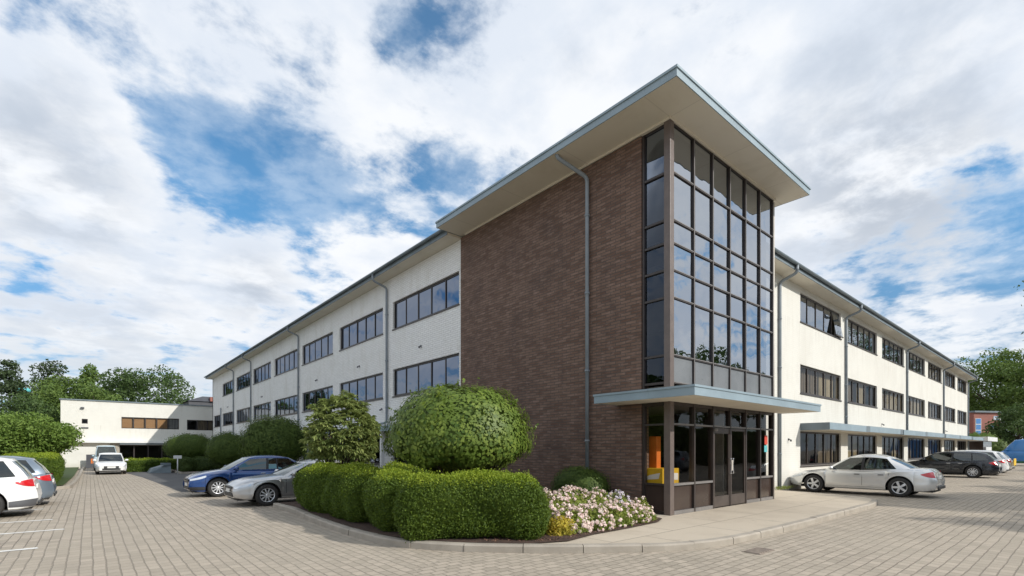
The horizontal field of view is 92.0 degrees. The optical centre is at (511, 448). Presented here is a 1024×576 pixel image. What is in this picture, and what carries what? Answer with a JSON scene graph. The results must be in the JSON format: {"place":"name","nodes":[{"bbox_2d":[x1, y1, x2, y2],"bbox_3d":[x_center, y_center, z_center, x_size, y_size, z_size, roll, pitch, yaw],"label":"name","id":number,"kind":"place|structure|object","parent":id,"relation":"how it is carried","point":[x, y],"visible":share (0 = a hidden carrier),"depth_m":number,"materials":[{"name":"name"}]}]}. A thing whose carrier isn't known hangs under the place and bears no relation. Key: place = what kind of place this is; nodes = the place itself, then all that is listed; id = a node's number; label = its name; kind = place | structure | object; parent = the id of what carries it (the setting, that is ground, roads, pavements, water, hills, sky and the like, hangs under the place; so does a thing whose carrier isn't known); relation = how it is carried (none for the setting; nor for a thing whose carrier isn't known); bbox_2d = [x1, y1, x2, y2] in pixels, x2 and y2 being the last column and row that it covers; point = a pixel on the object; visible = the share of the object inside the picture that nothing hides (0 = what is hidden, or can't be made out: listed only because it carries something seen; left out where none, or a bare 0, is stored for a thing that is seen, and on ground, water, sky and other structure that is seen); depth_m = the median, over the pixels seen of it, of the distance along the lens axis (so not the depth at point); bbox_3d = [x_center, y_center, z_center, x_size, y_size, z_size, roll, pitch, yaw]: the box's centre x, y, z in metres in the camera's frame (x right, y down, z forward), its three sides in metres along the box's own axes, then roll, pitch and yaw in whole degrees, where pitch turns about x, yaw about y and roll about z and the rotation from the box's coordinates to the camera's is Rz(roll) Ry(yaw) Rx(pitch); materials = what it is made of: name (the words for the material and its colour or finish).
{"place":"outdoors","nodes":[
{"label":"outdoors","id":0,"kind":"place"},
{"bbox_2d":[56,467,78,485],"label":"grass verge","id":1,"kind":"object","parent":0,"point":[69,473],"depth_m":28.63,"materials":[{"name":"green plant"}]},
{"bbox_2d":[1,451,65,482],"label":"hedge","id":2,"kind":"object","parent":1,"relation":"on","point":[53,463],"visible":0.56,"depth_m":20.25,"materials":[{"name":"green plant"}]},
{"bbox_2d":[0,410,84,454],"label":"laurel tree","id":3,"kind":"object","parent":1,"relation":"on","point":[18,433],"visible":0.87,"depth_m":25.36,"materials":[{"name":"green plant"}]},
{"bbox_2d":[20,388,67,452],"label":"broadleaf tree","id":4,"kind":"object","parent":1,"relation":"on","point":[49,396],"visible":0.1,"depth_m":61.68,"materials":[{"name":"green plant"}]},
{"bbox_2d":[59,398,212,459],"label":"building","id":5,"kind":"structure","parent":0,"point":[137,430],"depth_m":49.20,"materials":[{"name":"paint"}]},
{"bbox_2d":[119,445,163,458],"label":"window","id":6,"kind":"structure","parent":5,"relation":"in","point":[119,445],"depth_m":49.44,"materials":[{"name":"clear glass"}]},
{"bbox_2d":[121,417,178,429],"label":"window","id":7,"kind":"structure","parent":5,"relation":"in","point":[126,422],"depth_m":49.94,"materials":[{"name":"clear glass"}]},
{"bbox_2d":[182,396,212,405],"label":"plant room","id":8,"kind":"object","parent":5,"relation":"on","point":[202,400],"visible":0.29,"depth_m":71.55,"materials":[{"name":"metal"}]},
{"bbox_2d":[187,420,212,430],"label":"window","id":9,"kind":"structure","parent":5,"relation":"in","point":[201,424],"depth_m":53.03,"materials":[{"name":"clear glass"}]},
{"bbox_2d":[126,472,189,491],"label":"asphalt","id":10,"kind":"structure","parent":0,"point":[172,480],"depth_m":26.39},
{"bbox_2d":[147,463,170,472],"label":"concrete ramp","id":11,"kind":"structure","parent":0,"point":[163,468],"depth_m":32.41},
{"bbox_2d":[0,463,1023,575],"bbox_3d":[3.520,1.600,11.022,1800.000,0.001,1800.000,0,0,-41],"label":"paved yard","id":12,"kind":"structure","parent":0,"point":[118,523],"depth_m":8.17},
{"bbox_2d":[0,456,42,513],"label":"crossover car","id":13,"kind":"object","parent":12,"relation":"on","point":[20,488],"visible":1,"depth_m":11.46,"materials":[{"name":"white"}]},
{"bbox_2d":[0,455,56,499],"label":"estate car","id":14,"kind":"object","parent":12,"relation":"on","point":[40,472],"visible":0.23,"depth_m":13.78,"materials":[{"name":"grey"}]},
{"bbox_2d":[0,359,59,453],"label":"broadleaf tree","id":15,"kind":"object","parent":12,"relation":"on","point":[12,382],"visible":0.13,"depth_m":55.74,"materials":[{"name":"green plant"}]},
{"bbox_2d":[0,392,60,454],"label":"broadleaf tree","id":16,"kind":"object","parent":12,"relation":"on","point":[27,406],"visible":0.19,"depth_m":49.56,"materials":[{"name":"green plant"}]},
{"bbox_2d":[0,509,62,551],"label":"parking line","id":17,"kind":"object","parent":12,"relation":"on","point":[24,532],"visible":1,"depth_m":9.51,"materials":[{"name":"white paint"}]},
{"bbox_2d":[25,359,75,399],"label":"broadleaf tree","id":18,"kind":"object","parent":12,"relation":"on","point":[51,369],"visible":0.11,"depth_m":82.60,"materials":[{"name":"green plant"}]},
{"bbox_2d":[28,373,103,407],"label":"broadleaf tree","id":19,"kind":"object","parent":12,"relation":"on","point":[55,385],"visible":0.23,"depth_m":79.01,"materials":[{"name":"green plant"}]},
{"bbox_2d":[56,467,84,489],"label":"kerb","id":20,"kind":"structure","parent":12,"relation":"on","point":[74,481],"depth_m":21.65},
{"bbox_2d":[65,447,95,467],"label":"boundary wall","id":21,"kind":"structure","parent":12,"relation":"on","point":[74,458],"depth_m":39.94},
{"bbox_2d":[63,363,114,399],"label":"broadleaf tree","id":22,"kind":"object","parent":12,"relation":"on","point":[93,373],"visible":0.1,"depth_m":84.39,"materials":[{"name":"green plant"}]},
{"bbox_2d":[78,382,123,400],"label":"broadleaf tree","id":23,"kind":"object","parent":12,"relation":"on","point":[116,397],"visible":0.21,"depth_m":77.05,"materials":[{"name":"green plant"}]},
{"bbox_2d":[92,445,116,470],"bbox_3d":[-30.204,0.675,36.804,1.608,1.850,3.615,0,0,-41],"label":"panel van","id":24,"kind":"object","parent":12,"relation":"on","point":[105,449],"visible":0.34,"depth_m":36.08,"materials":[{"name":"grey"}]},
{"bbox_2d":[93,453,127,474],"bbox_3d":[-25.842,0.930,31.851,1.759,1.340,3.963,0,0,-41],"label":"saloon car","id":25,"kind":"object","parent":12,"relation":"on","point":[109,462],"visible":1,"depth_m":30.86,"materials":[{"name":"white"}]},
{"bbox_2d":[99,364,195,403],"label":"broadleaf tree","id":26,"kind":"object","parent":12,"relation":"on","point":[124,384],"visible":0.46,"depth_m":88.68,"materials":[{"name":"green plant"}]},
{"bbox_2d":[183,455,296,496],"bbox_3d":[-9.300,0.917,17.760,4.065,1.366,1.935,0,0,-41],"label":"crossover car","id":27,"kind":"object","parent":12,"relation":"on","point":[213,482],"visible":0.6,"depth_m":16.77,"materials":[{"name":"blue"}]},
{"bbox_2d":[223,459,350,505],"bbox_3d":[-6.397,0.959,15.177,4.109,1.283,1.926,0,0,-41],"label":"hatchback car","id":28,"kind":"object","parent":12,"relation":"on","point":[268,489],"visible":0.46,"depth_m":13.90,"materials":[{"name":"grey"}]},
{"bbox_2d":[273,498,877,553],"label":"kerb","id":29,"kind":"structure","parent":12,"relation":"on","point":[532,548],"depth_m":7.90,"materials":[{"name":"concrete"}]},
{"bbox_2d":[204,64,983,515],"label":"office building","id":30,"kind":"structure","parent":12,"relation":"on","point":[612,288],"depth_m":14.19,"materials":[{"name":"white brick"}]},
{"bbox_2d":[222,380,232,396],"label":"window","id":31,"kind":"structure","parent":30,"relation":"in","point":[227,387],"depth_m":46.56,"materials":[{"name":"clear glass"}]},
{"bbox_2d":[223,412,232,425],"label":"window","id":32,"kind":"structure","parent":30,"relation":"in","point":[227,417],"depth_m":46.56,"materials":[{"name":"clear glass"}]},
{"bbox_2d":[236,372,249,391],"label":"window","id":33,"kind":"structure","parent":30,"relation":"in","point":[243,381],"depth_m":42.07,"materials":[{"name":"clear glass"}]},
{"bbox_2d":[236,407,249,423],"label":"window","id":34,"kind":"structure","parent":30,"relation":"in","point":[243,415],"depth_m":42.03,"materials":[{"name":"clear glass"}]},
{"bbox_2d":[253,362,270,384],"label":"window","id":35,"kind":"structure","parent":30,"relation":"in","point":[263,373],"depth_m":37.34,"materials":[{"name":"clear glass"}]},
{"bbox_2d":[254,402,270,420],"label":"window","id":36,"kind":"structure","parent":30,"relation":"in","point":[265,408],"depth_m":37.45,"materials":[{"name":"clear glass"}]},
{"bbox_2d":[274,350,296,376],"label":"window","id":37,"kind":"structure","parent":30,"relation":"in","point":[288,362],"depth_m":32.79,"materials":[{"name":"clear glass"}]},
{"bbox_2d":[274,395,296,417],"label":"window","id":38,"kind":"structure","parent":30,"relation":"in","point":[288,405],"depth_m":32.70,"materials":[{"name":"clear glass"}]},
{"bbox_2d":[302,332,332,365],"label":"window","id":39,"kind":"structure","parent":30,"relation":"in","point":[318,349],"depth_m":28.28,"materials":[{"name":"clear glass"}]},
{"bbox_2d":[302,386,332,412],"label":"window","id":40,"kind":"structure","parent":30,"relation":"in","point":[312,397],"depth_m":28.67,"materials":[{"name":"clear glass"}]},
{"bbox_2d":[341,434,379,464],"bbox_3d":[-7.270,0.040,23.768,0.175,1.420,5.030,0,0,-40],"label":"window","id":41,"kind":"structure","parent":30,"relation":"in","point":[376,461],"depth_m":22.49,"materials":[{"name":"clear glass"}]},
{"bbox_2d":[339,308,382,351],"bbox_3d":[-7.270,-5.630,23.768,0.175,1.220,5.030,0,0,-40],"label":"window","id":42,"kind":"structure","parent":30,"relation":"in","point":[369,327],"depth_m":23.66,"materials":[{"name":"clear glass"}]},
{"bbox_2d":[341,373,382,401],"bbox_3d":[-7.270,-2.770,23.768,0.175,1.200,5.030,0,0,-40],"label":"window","id":43,"kind":"structure","parent":30,"relation":"in","point":[368,389],"depth_m":23.30,"materials":[{"name":"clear glass"}]},
{"bbox_2d":[392,272,459,330],"bbox_3d":[-3.429,-5.630,19.270,0.175,1.220,5.030,0,0,-40],"label":"window","id":44,"kind":"structure","parent":30,"relation":"in","point":[441,296],"depth_m":19.12,"materials":[{"name":"clear glass"}]},
{"bbox_2d":[392,353,459,397],"bbox_3d":[-3.429,-2.770,19.270,0.175,1.200,5.030,0,0,-40],"label":"window","id":45,"kind":"structure","parent":30,"relation":"in","point":[444,370],"depth_m":19.22,"materials":[{"name":"clear glass"}]},
{"bbox_2d":[649,436,660,467],"bbox_3d":[3.472,0.595,12.033,0.280,1.780,0.320,0,0,-41],"label":"display stand","id":46,"kind":"object","parent":30,"relation":"on","point":[654,451],"visible":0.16,"depth_m":11.96,"materials":[{"name":"orange paint"}]},
{"bbox_2d":[647,467,678,483],"bbox_3d":[3.543,0.975,11.854,0.724,1.020,0.604,0,0,-41],"label":"display counter","id":47,"kind":"object","parent":30,"relation":"on","point":[655,475],"visible":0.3,"depth_m":11.59,"materials":[{"name":"yellow paint"}]},
{"bbox_2d":[714,428,731,507],"bbox_3d":[5.347,0.475,12.581,0.827,1.990,0.121,0,0,-40],"label":"door","id":48,"kind":"structure","parent":30,"relation":"in","point":[723,500],"depth_m":12.75,"materials":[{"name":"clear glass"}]},
{"bbox_2d":[731,429,744,504],"bbox_3d":[6.029,0.475,13.164,0.827,1.990,0.121,0,0,-40],"label":"door","id":49,"kind":"structure","parent":30,"relation":"in","point":[738,498],"depth_m":13.26,"materials":[{"name":"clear glass"}]},
{"bbox_2d":[800,431,838,466],"bbox_3d":[13.257,0.010,21.448,4.990,1.480,0.399,0,0,-40],"label":"window","id":50,"kind":"structure","parent":30,"relation":"in","point":[824,440],"depth_m":21.97,"materials":[{"name":"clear glass"}]},
{"bbox_2d":[800,365,841,401],"bbox_3d":[13.257,-2.785,21.448,4.990,1.230,0.399,0,0,-40],"label":"window","id":51,"kind":"structure","parent":30,"relation":"in","point":[813,382],"depth_m":21.61,"materials":[{"name":"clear glass"}]},
{"bbox_2d":[800,294,843,339],"bbox_3d":[13.357,-5.630,21.331,4.990,1.220,0.260,0,0,-40],"label":"window","id":52,"kind":"structure","parent":30,"relation":"in","point":[813,314],"depth_m":21.33,"materials":[{"name":"clear glass"}]},
{"bbox_2d":[848,434,874,456],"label":"window","id":53,"kind":"structure","parent":30,"relation":"in","point":[853,439],"depth_m":25.11,"materials":[{"name":"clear glass"}]},
{"bbox_2d":[848,319,877,355],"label":"window","id":54,"kind":"structure","parent":30,"relation":"in","point":[860,337],"depth_m":25.20,"materials":[{"name":"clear glass"}]},
{"bbox_2d":[848,379,877,407],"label":"window","id":55,"kind":"structure","parent":30,"relation":"in","point":[860,387],"depth_m":25.43,"materials":[{"name":"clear glass"}]},
{"bbox_2d":[882,337,903,366],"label":"window","id":56,"kind":"structure","parent":30,"relation":"in","point":[891,352],"depth_m":29.19,"materials":[{"name":"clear glass"}]},
{"bbox_2d":[882,388,904,413],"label":"window","id":57,"kind":"structure","parent":30,"relation":"in","point":[889,398],"depth_m":29.42,"materials":[{"name":"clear glass"}]},
{"bbox_2d":[882,436,904,460],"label":"window","id":58,"kind":"structure","parent":30,"relation":"in","point":[884,438],"depth_m":29.42,"materials":[{"name":"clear glass"}]},
{"bbox_2d":[908,396,923,416],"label":"window","id":59,"kind":"structure","parent":30,"relation":"in","point":[913,403],"depth_m":33.27,"materials":[{"name":"black glass"}]},
{"bbox_2d":[908,438,923,459],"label":"window","id":60,"kind":"structure","parent":30,"relation":"in","point":[909,439],"depth_m":33.03,"materials":[{"name":"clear glass"}]},
{"bbox_2d":[908,352,925,376],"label":"window","id":61,"kind":"structure","parent":30,"relation":"in","point":[915,363],"depth_m":33.10,"materials":[{"name":"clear glass"}]},
{"bbox_2d":[928,439,939,454],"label":"window","id":62,"kind":"structure","parent":30,"relation":"in","point":[929,440],"depth_m":37.10,"materials":[{"name":"black glass"}]},
{"bbox_2d":[928,362,941,383],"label":"window","id":63,"kind":"structure","parent":30,"relation":"in","point":[932,371],"depth_m":37.13,"materials":[{"name":"black glass"}]},
{"bbox_2d":[928,402,941,420],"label":"window","id":64,"kind":"structure","parent":30,"relation":"in","point":[931,406],"depth_m":37.13,"materials":[{"name":"grey glass"}]},
{"bbox_2d":[944,440,953,450],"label":"window","id":65,"kind":"structure","parent":30,"relation":"in","point":[947,443],"depth_m":41.19,"materials":[{"name":"grey glass"}]},
{"bbox_2d":[945,371,955,389],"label":"window","id":66,"kind":"structure","parent":30,"relation":"in","point":[948,379],"depth_m":41.19,"materials":[{"name":"grey glass"}]},
{"bbox_2d":[945,407,955,422],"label":"window","id":67,"kind":"structure","parent":30,"relation":"in","point":[948,411],"depth_m":41.19,"materials":[{"name":"grey glass"}]},
{"bbox_2d":[957,410,965,424],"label":"window","id":68,"kind":"structure","parent":30,"relation":"in","point":[959,413],"depth_m":44.88,"materials":[{"name":"grey glass"}]},
{"bbox_2d":[957,377,966,394],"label":"window","id":69,"kind":"structure","parent":30,"relation":"in","point":[961,387],"depth_m":45.02,"materials":[{"name":"grey glass"}]},
{"bbox_2d":[741,547,773,554],"bbox_3d":[3.842,1.591,7.720,0.520,0.014,0.286,0,0,-41],"label":"drain cover","id":70,"kind":"object","parent":12,"relation":"on","point":[758,550],"visible":1,"depth_m":7.69,"materials":[{"name":"metal"}]},
{"bbox_2d":[790,454,945,496],"bbox_3d":[12.533,0.894,17.684,1.926,1.412,4.339,0,0,-41],"label":"saloon car","id":71,"kind":"object","parent":12,"relation":"on","point":[895,476],"visible":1,"depth_m":16.83,"materials":[{"name":"silver metal"}]},
{"bbox_2d":[908,451,1002,477],"bbox_3d":[24.915,0.872,28.470,2.025,1.456,4.622,0,0,-41],"label":"estate car","id":72,"kind":"object","parent":12,"relation":"on","point":[972,464],"visible":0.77,"depth_m":27.32,"materials":[{"name":"grey"}]},
{"bbox_2d":[956,450,1009,472],"bbox_3d":[28.041,0.841,30.968,1.999,1.517,4.293,0,0,-41],"label":"hatchback car","id":73,"kind":"object","parent":12,"relation":"on","point":[1000,458],"visible":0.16,"depth_m":29.32,"materials":[{"name":"grey"}]},
{"bbox_2d":[969,437,997,450],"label":"annexe","id":74,"kind":"structure","parent":12,"relation":"on","point":[986,444],"depth_m":47.72,"materials":[{"name":"paint"}]},
{"bbox_2d":[954,347,1023,425],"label":"broadleaf tree","id":75,"kind":"object","parent":12,"relation":"on","point":[982,402],"visible":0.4,"depth_m":86.32,"materials":[{"name":"green plant"}]},
{"bbox_2d":[992,439,1007,451],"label":"shrub","id":76,"kind":"object","parent":12,"relation":"on","point":[1000,445],"visible":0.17,"depth_m":56.65,"materials":[{"name":"green plant"}]},
{"bbox_2d":[982,402,1023,444],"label":"broadleaf tree","id":77,"kind":"object","parent":12,"relation":"on","point":[1011,431],"visible":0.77,"depth_m":70.05,"materials":[{"name":"green plant"}]},
{"bbox_2d":[993,362,1023,423],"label":"broadleaf tree","id":78,"kind":"object","parent":12,"relation":"on","point":[1014,391],"visible":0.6,"depth_m":80.30,"materials":[{"name":"green plant"}]},
{"bbox_2d":[1001,439,1023,462],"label":"panel van","id":79,"kind":"object","parent":12,"relation":"on","point":[1014,449],"visible":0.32,"depth_m":46.00,"materials":[{"name":"blue"}]},
{"bbox_2d":[0,0,1023,437],"label":"sky","id":80,"kind":"structure","parent":0,"point":[183,182],"materials":[{"name":"blue"}]},
{"bbox_2d":[285,490,871,544],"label":"pavement","id":81,"kind":"structure","parent":0,"point":[783,507],"depth_m":10.41,"materials":[{"name":"concrete"}]},
{"bbox_2d":[280,501,661,542],"bbox_3d":[-1.281,1.474,11.949,6.058,0.001,8.967,0,0,-41],"label":"planting bed","id":82,"kind":"object","parent":81,"relation":"on","point":[365,526],"visible":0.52,"depth_m":8.49,"materials":[{"name":"soil"}]},
{"bbox_2d":[292,461,340,513],"bbox_3d":[-4.486,0.949,12.046,1.333,1.315,2.482,0,0,-41],"label":"hedge","id":83,"kind":"object","parent":82,"relation":"on","point":[309,481],"visible":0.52,"depth_m":11.45,"materials":[{"name":"green plant"}]},
{"bbox_2d":[298,390,383,464],"bbox_3d":[-4.495,-0.035,13.010,2.116,3.065,2.122,0,0,16],"label":"rhododendron","id":84,"kind":"object","parent":82,"relation":"on","point":[362,450],"visible":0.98,"depth_m":12.58,"materials":[{"name":"green plant"}]},
{"bbox_2d":[321,461,390,522],"bbox_3d":[-3.200,0.916,10.555,1.377,1.330,1.891,0,0,-41],"label":"hedge","id":85,"kind":"object","parent":82,"relation":"on","point":[344,499],"visible":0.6,"depth_m":10.00,"materials":[{"name":"green plant"}]},
{"bbox_2d":[361,465,424,531],"bbox_3d":[-2.181,0.973,9.371,1.419,1.315,1.640,0,0,-41],"label":"hedge","id":86,"kind":"object","parent":82,"relation":"on","point":[381,488],"visible":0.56,"depth_m":8.77,"materials":[{"name":"green plant"}]},
{"bbox_2d":[383,460,459,474],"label":"hedge","id":87,"kind":"object","parent":82,"relation":"on","point":[402,464],"visible":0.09,"depth_m":13.41,"materials":[{"name":"green plant"}]},
{"bbox_2d":[378,377,538,474],"bbox_3d":[-1.148,-0.007,10.665,3.328,3.060,3.329,0,0,18],"label":"topiary bush","id":88,"kind":"object","parent":82,"relation":"on","point":[444,429],"visible":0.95,"depth_m":9.46,"materials":[{"name":"green plant"}]},
{"bbox_2d":[391,468,551,542],"bbox_3d":[-0.673,0.955,8.487,2.671,1.257,1.450,0,0,-1],"label":"hedge","id":89,"kind":"object","parent":82,"relation":"on","point":[475,502],"visible":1,"depth_m":7.98,"materials":[{"name":"green plant"}]},
{"bbox_2d":[543,487,576,516],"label":"flowering shrub","id":90,"kind":"object","parent":82,"relation":"on","point":[554,504],"visible":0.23,"depth_m":9.29,"materials":[{"name":"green plant"}]},
{"bbox_2d":[546,515,577,535],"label":"flowering shrub","id":91,"kind":"object","parent":82,"relation":"on","point":[560,527],"visible":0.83,"depth_m":8.45,"materials":[{"name":"yellow plant"}]},
{"bbox_2d":[476,520,655,540],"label":"bark chips","id":92,"kind":"object","parent":82,"relation":"on","point":[552,535],"visible":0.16,"depth_m":8.24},
{"bbox_2d":[550,506,592,533],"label":"flowering shrub","id":93,"kind":"object","parent":82,"relation":"on","point":[582,521],"visible":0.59,"depth_m":8.71,"materials":[{"name":"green plant"}]},
{"bbox_2d":[548,485,596,507],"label":"flowering shrub","id":94,"kind":"object","parent":82,"relation":"on","point":[575,499],"visible":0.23,"depth_m":9.85,"materials":[{"name":"green plant"}]},
{"bbox_2d":[549,465,611,498],"bbox_3d":[1.652,0.992,12.268,1.402,1.217,1.684,0,0,-41],"label":"round bush","id":95,"kind":"object","parent":82,"relation":"on","point":[586,478],"visible":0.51,"depth_m":11.82,"materials":[{"name":"green plant"}]},
{"bbox_2d":[574,503,615,531],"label":"flowering shrub","id":96,"kind":"object","parent":82,"relation":"on","point":[598,521],"visible":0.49,"depth_m":8.99,"materials":[{"name":"green plant"}]},
{"bbox_2d":[580,487,619,507],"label":"flowering shrub","id":97,"kind":"object","parent":82,"relation":"on","point":[599,497],"visible":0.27,"depth_m":10.20,"materials":[{"name":"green plant"}]},
{"bbox_2d":[594,501,634,526],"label":"flowering shrub","id":98,"kind":"object","parent":82,"relation":"on","point":[619,517],"visible":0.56,"depth_m":9.41,"materials":[{"name":"green plant"}]},
{"bbox_2d":[606,489,632,506],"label":"flowering shrub","id":99,"kind":"object","parent":82,"relation":"on","point":[619,498],"visible":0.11,"depth_m":10.54,"materials":[{"name":"white plant"}]},
{"bbox_2d":[618,499,650,523],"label":"flowering shrub","id":100,"kind":"object","parent":82,"relation":"on","point":[637,512],"visible":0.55,"depth_m":9.81,"materials":[{"name":"pink plant"}]},
{"bbox_2d":[969,411,1001,433],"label":"brick house","id":101,"kind":"structure","parent":0,"point":[978,420],"depth_m":75.63,"materials":[{"name":"brick"}]},
{"label":"planting strip","id":102,"kind":"structure","parent":0,"visible":0},
{"bbox_2d":[124,457,178,471],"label":"hedge","id":103,"kind":"object","parent":102,"relation":"on","point":[141,465],"visible":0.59,"depth_m":34.08,"materials":[{"name":"green plant"}]},
{"bbox_2d":[161,433,209,458],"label":"round bush","id":104,"kind":"object","parent":102,"relation":"on","point":[187,445],"visible":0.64,"depth_m":32.93,"materials":[{"name":"green plant"}]},
{"bbox_2d":[176,456,194,471],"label":"hedge","id":105,"kind":"object","parent":102,"relation":"on","point":[186,463],"visible":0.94,"depth_m":31.85,"materials":[{"name":"green plant"}]},
{"bbox_2d":[192,456,213,470],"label":"hedge","id":106,"kind":"object","parent":102,"relation":"on","point":[200,463],"visible":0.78,"depth_m":32.29,"materials":[{"name":"green plant"}]},
{"bbox_2d":[202,428,244,468],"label":"round bush","id":107,"kind":"object","parent":102,"relation":"on","point":[220,448],"visible":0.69,"depth_m":28.72,"materials":[{"name":"green plant"}]},
{"bbox_2d":[232,411,307,460],"bbox_3d":[-11.422,-0.122,24.008,3.612,3.300,3.412,0,0,-41],"label":"spreading bush","id":108,"kind":"object","parent":102,"relation":"on","point":[276,435],"visible":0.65,"depth_m":22.99,"materials":[{"name":"green plant"}]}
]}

